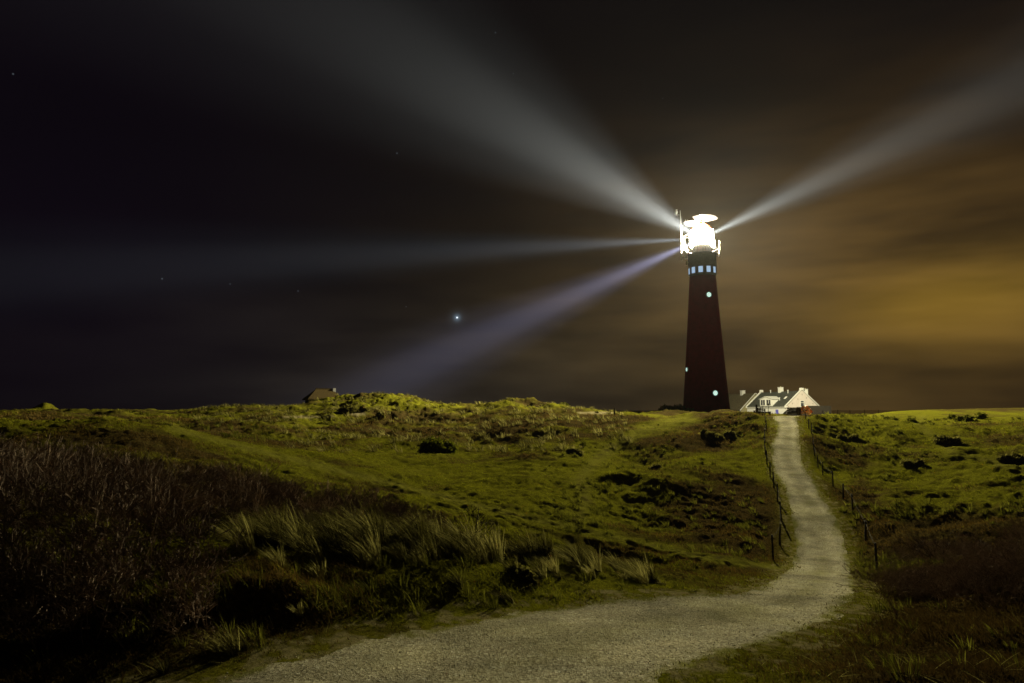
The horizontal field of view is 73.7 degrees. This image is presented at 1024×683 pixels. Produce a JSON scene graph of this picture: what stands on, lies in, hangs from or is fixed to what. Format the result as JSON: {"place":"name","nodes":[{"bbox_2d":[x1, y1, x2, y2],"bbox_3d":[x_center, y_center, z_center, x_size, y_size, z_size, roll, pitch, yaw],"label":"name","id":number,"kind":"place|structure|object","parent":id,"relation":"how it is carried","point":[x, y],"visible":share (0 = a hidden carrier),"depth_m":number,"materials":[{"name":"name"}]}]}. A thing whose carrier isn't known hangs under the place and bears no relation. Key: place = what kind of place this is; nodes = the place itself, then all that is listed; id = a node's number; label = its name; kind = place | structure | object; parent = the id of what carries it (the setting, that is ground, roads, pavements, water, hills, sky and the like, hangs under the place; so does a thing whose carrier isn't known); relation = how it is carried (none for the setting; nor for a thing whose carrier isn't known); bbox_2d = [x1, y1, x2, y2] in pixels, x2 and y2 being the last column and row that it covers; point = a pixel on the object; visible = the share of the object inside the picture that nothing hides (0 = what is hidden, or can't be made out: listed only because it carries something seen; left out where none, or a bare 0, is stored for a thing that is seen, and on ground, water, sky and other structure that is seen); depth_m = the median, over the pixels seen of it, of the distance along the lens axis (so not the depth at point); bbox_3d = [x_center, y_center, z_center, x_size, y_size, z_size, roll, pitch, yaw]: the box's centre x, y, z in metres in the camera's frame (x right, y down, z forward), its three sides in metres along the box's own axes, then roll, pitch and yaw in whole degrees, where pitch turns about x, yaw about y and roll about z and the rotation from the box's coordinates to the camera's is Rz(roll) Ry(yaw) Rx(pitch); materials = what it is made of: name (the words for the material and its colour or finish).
{"place":"outdoors","nodes":[
{"label":"outdoors","id":0,"kind":"place"},
{"bbox_2d":[0,393,1023,682],"bbox_3d":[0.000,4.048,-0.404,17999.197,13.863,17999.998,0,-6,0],"label":"ground","id":1,"kind":"structure","parent":0,"point":[748,465],"depth_m":34.91,"materials":[{"name":"green plant"}]},
{"bbox_2d":[0,442,60,603],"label":"bare sapling","id":2,"kind":"object","parent":1,"relation":"on","point":[3,539],"visible":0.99,"depth_m":8.30,"materials":[{"name":"brown plant"}]},
{"bbox_2d":[118,418,144,422],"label":"bush","id":3,"kind":"object","parent":1,"relation":"on","point":[131,420],"visible":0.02,"depth_m":49.04,"materials":[{"name":"green plant"}]},
{"bbox_2d":[0,431,465,655],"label":"thorn thicket","id":4,"kind":"object","parent":1,"relation":"on","point":[228,491],"visible":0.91,"depth_m":9.50,"materials":[{"name":"brown plant"}]},
{"bbox_2d":[302,388,336,402],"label":"thatched hut","id":5,"kind":"object","parent":1,"relation":"on","point":[319,393],"visible":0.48,"depth_m":124.48,"materials":[{"name":"brown plant"}]},
{"bbox_2d":[15,494,665,674],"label":"tall grass","id":6,"kind":"structure","parent":1,"relation":"on","point":[369,536],"depth_m":11.37,"materials":[{"name":"green plant"}]},
{"bbox_2d":[338,404,385,418],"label":"bush","id":7,"kind":"object","parent":1,"relation":"on","point":[347,408],"visible":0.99,"depth_m":90.50,"materials":[{"name":"green plant"}]},
{"bbox_2d":[191,391,634,452],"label":"marram grass","id":8,"kind":"structure","parent":1,"relation":"on","point":[502,447],"depth_m":76.76,"materials":[{"name":"green plant"}]},
{"bbox_2d":[416,436,458,453],"bbox_3d":[-6.305,8.933,58.421,3.939,1.753,3.044,4,-7,-35],"label":"rounded bush","id":9,"kind":"object","parent":1,"relation":"on","point":[431,444],"visible":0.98,"depth_m":57.56,"materials":[{"name":"green plant"}]},
{"bbox_2d":[466,506,498,540],"bbox_3d":[-0.643,3.377,12.092,0.698,0.922,0.559,-5,-7,40],"label":"bare shrub","id":10,"kind":"object","parent":1,"relation":"on","point":[473,516],"visible":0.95,"depth_m":12.07,"materials":[{"name":"brown plant"}]},
{"bbox_2d":[0,408,1023,682],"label":"heath plants","id":11,"kind":"object","parent":1,"relation":"on","point":[944,628],"visible":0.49,"depth_m":8.90,"materials":[{"name":"green plant"}]},
{"bbox_2d":[1,544,1022,682],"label":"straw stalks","id":12,"kind":"object","parent":1,"relation":"on","point":[644,591],"visible":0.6,"depth_m":7.46,"materials":[{"name":"beige plant"}]},
{"bbox_2d":[7,403,1023,680],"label":"grass tufts","id":13,"kind":"object","parent":1,"relation":"on","point":[611,569],"visible":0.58,"depth_m":21.05,"materials":[{"name":"green plant"}]},
{"bbox_2d":[505,563,538,584],"bbox_3d":[0.157,3.826,11.264,0.590,0.387,0.489,0,-6,0],"label":"bush","id":14,"kind":"object","parent":1,"relation":"on","point":[528,574],"visible":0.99,"depth_m":11.18,"materials":[{"name":"green plant"}]},
{"bbox_2d":[565,446,583,455],"bbox_3d":[5.104,8.930,55.339,1.682,0.883,1.400,0,-6,0],"label":"bush","id":15,"kind":"object","parent":1,"relation":"on","point":[580,452],"visible":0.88,"depth_m":55.03,"materials":[{"name":"green plant"}]},
{"bbox_2d":[648,463,662,469],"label":"bush","id":16,"kind":"object","parent":1,"relation":"on","point":[656,466],"visible":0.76,"depth_m":48.05,"materials":[{"name":"green plant"}]},
{"bbox_2d":[658,403,694,411],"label":"bush","id":17,"kind":"object","parent":1,"relation":"on","point":[680,407],"visible":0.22,"depth_m":122.86,"materials":[{"name":"green plant"}]},
{"bbox_2d":[675,210,729,412],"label":"lighthouse","id":18,"kind":"object","parent":1,"relation":"on","point":[705,387],"visible":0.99,"depth_m":148.20,"materials":[{"name":"red paint"}]},
{"bbox_2d":[691,266,695,273],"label":"window","id":19,"kind":"structure","parent":18,"relation":"in","point":[693,269],"depth_m":150.60,"materials":[{"name":"blue glass"}]},
{"bbox_2d":[698,265,702,272],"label":"window","id":20,"kind":"structure","parent":18,"relation":"in","point":[700,268],"depth_m":149.53,"materials":[{"name":"blue glass"}]},
{"bbox_2d":[706,265,710,271],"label":"window","id":21,"kind":"structure","parent":18,"relation":"in","point":[708,267],"depth_m":149.35,"materials":[{"name":"blue glass"}]},
{"bbox_2d":[699,429,736,440],"bbox_3d":[19.047,8.521,62.309,3.552,1.236,2.932,0,-6,0],"label":"bush","id":22,"kind":"object","parent":1,"relation":"on","point":[713,435],"visible":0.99,"depth_m":61.98,"materials":[{"name":"green plant"}]},
{"bbox_2d":[728,390,756,411],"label":"barn house","id":23,"kind":"structure","parent":1,"relation":"on","point":[740,401],"depth_m":261.71,"materials":[{"name":"brick"}]},
{"bbox_2d":[755,405,765,413],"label":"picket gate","id":24,"kind":"structure","parent":1,"relation":"on","point":[759,411],"depth_m":81.59,"materials":[{"name":"brown wood"}]},
{"bbox_2d":[762,406,781,560],"bbox_3d":[18.330,7.742,48.630,0.651,6.507,50.574,-2,-6,20],"label":"wire fence","id":25,"kind":"object","parent":1,"relation":"on","point":[772,545],"visible":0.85,"depth_m":38.76,"materials":[{"name":"brown wood"}]},
{"bbox_2d":[746,386,818,415],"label":"farmhouse","id":26,"kind":"object","parent":1,"relation":"on","point":[780,401],"visible":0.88,"depth_m":210.04,"materials":[{"name":"white paint"}]},
{"bbox_2d":[783,408,797,415],"bbox_3d":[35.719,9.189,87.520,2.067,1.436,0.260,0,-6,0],"label":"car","id":27,"kind":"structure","parent":1,"relation":"on","point":[792,412],"depth_m":87.48,"materials":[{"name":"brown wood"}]},
{"bbox_2d":[802,406,830,414],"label":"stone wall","id":28,"kind":"structure","parent":1,"relation":"on","point":[816,410],"depth_m":198.52,"materials":[{"name":"stone"}]},
{"bbox_2d":[805,410,877,569],"bbox_3d":[21.233,7.676,46.158,0.819,6.062,49.840,-2,-6,20],"label":"wire fence","id":29,"kind":"object","parent":1,"relation":"on","point":[875,545],"visible":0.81,"depth_m":37.73,"materials":[{"name":"brown wood"}]},
{"bbox_2d":[836,433,858,440],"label":"bush","id":30,"kind":"object","parent":1,"relation":"on","point":[849,437],"visible":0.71,"depth_m":59.85,"materials":[{"name":"green plant"}]},
{"bbox_2d":[883,416,917,422],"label":"bush","id":31,"kind":"object","parent":1,"relation":"on","point":[912,419],"visible":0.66,"depth_m":77.67,"materials":[{"name":"green plant"}]},
{"bbox_2d":[900,458,924,466],"bbox_3d":[29.011,8.830,49.512,1.502,0.817,1.682,6,-8,-44],"label":"bush","id":32,"kind":"object","parent":1,"relation":"on","point":[909,462],"visible":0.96,"depth_m":49.15,"materials":[{"name":"green plant"}]},
{"bbox_2d":[836,513,1023,614],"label":"thorn scrub","id":33,"kind":"object","parent":1,"relation":"on","point":[991,567],"visible":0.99,"depth_m":13.15,"materials":[{"name":"brown plant"}]},
{"bbox_2d":[903,530,989,563],"bbox_3d":[10.784,5.475,17.081,1.400,1.486,2.276,4,-7,-35],"label":"bare shrub","id":34,"kind":"object","parent":1,"relation":"on","point":[918,545],"visible":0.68,"depth_m":17.33,"materials":[{"name":"brown plant"}]},
{"bbox_2d":[933,434,963,444],"bbox_3d":[37.857,8.583,59.507,2.308,1.028,1.663,0,-6,0],"label":"rounded bush","id":35,"kind":"object","parent":1,"relation":"on","point":[944,439],"visible":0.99,"depth_m":59.16,"materials":[{"name":"green plant"}]},
{"bbox_2d":[947,412,987,420],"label":"bush","id":36,"kind":"object","parent":1,"relation":"on","point":[979,415],"visible":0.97,"depth_m":78.41,"materials":[{"name":"green plant"}]},
{"bbox_2d":[996,451,1023,464],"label":"bush","id":37,"kind":"object","parent":1,"relation":"on","point":[1016,458],"visible":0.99,"depth_m":49.21,"materials":[{"name":"green plant"}]},
{"bbox_2d":[0,0,1023,409],"label":"sky","id":38,"kind":"structure","parent":0,"point":[204,203],"materials":[{"name":"black"}]},
{"bbox_2d":[211,560,858,682],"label":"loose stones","id":39,"kind":"object","parent":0,"point":[608,634],"visible":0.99,"depth_m":8.24,"materials":[{"name":"grey gravel"}]},
{"bbox_2d":[221,416,854,682],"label":"path","id":40,"kind":"structure","parent":0,"point":[819,542],"depth_m":8.34,"materials":[{"name":"beige gravel"}]},
{"bbox_2d":[604,410,908,413],"bbox_3d":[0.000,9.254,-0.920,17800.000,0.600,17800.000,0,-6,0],"label":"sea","id":41,"kind":"structure","parent":0,"point":[855,411],"depth_m":2938.81,"materials":[{"name":"black liquid"}]}
]}

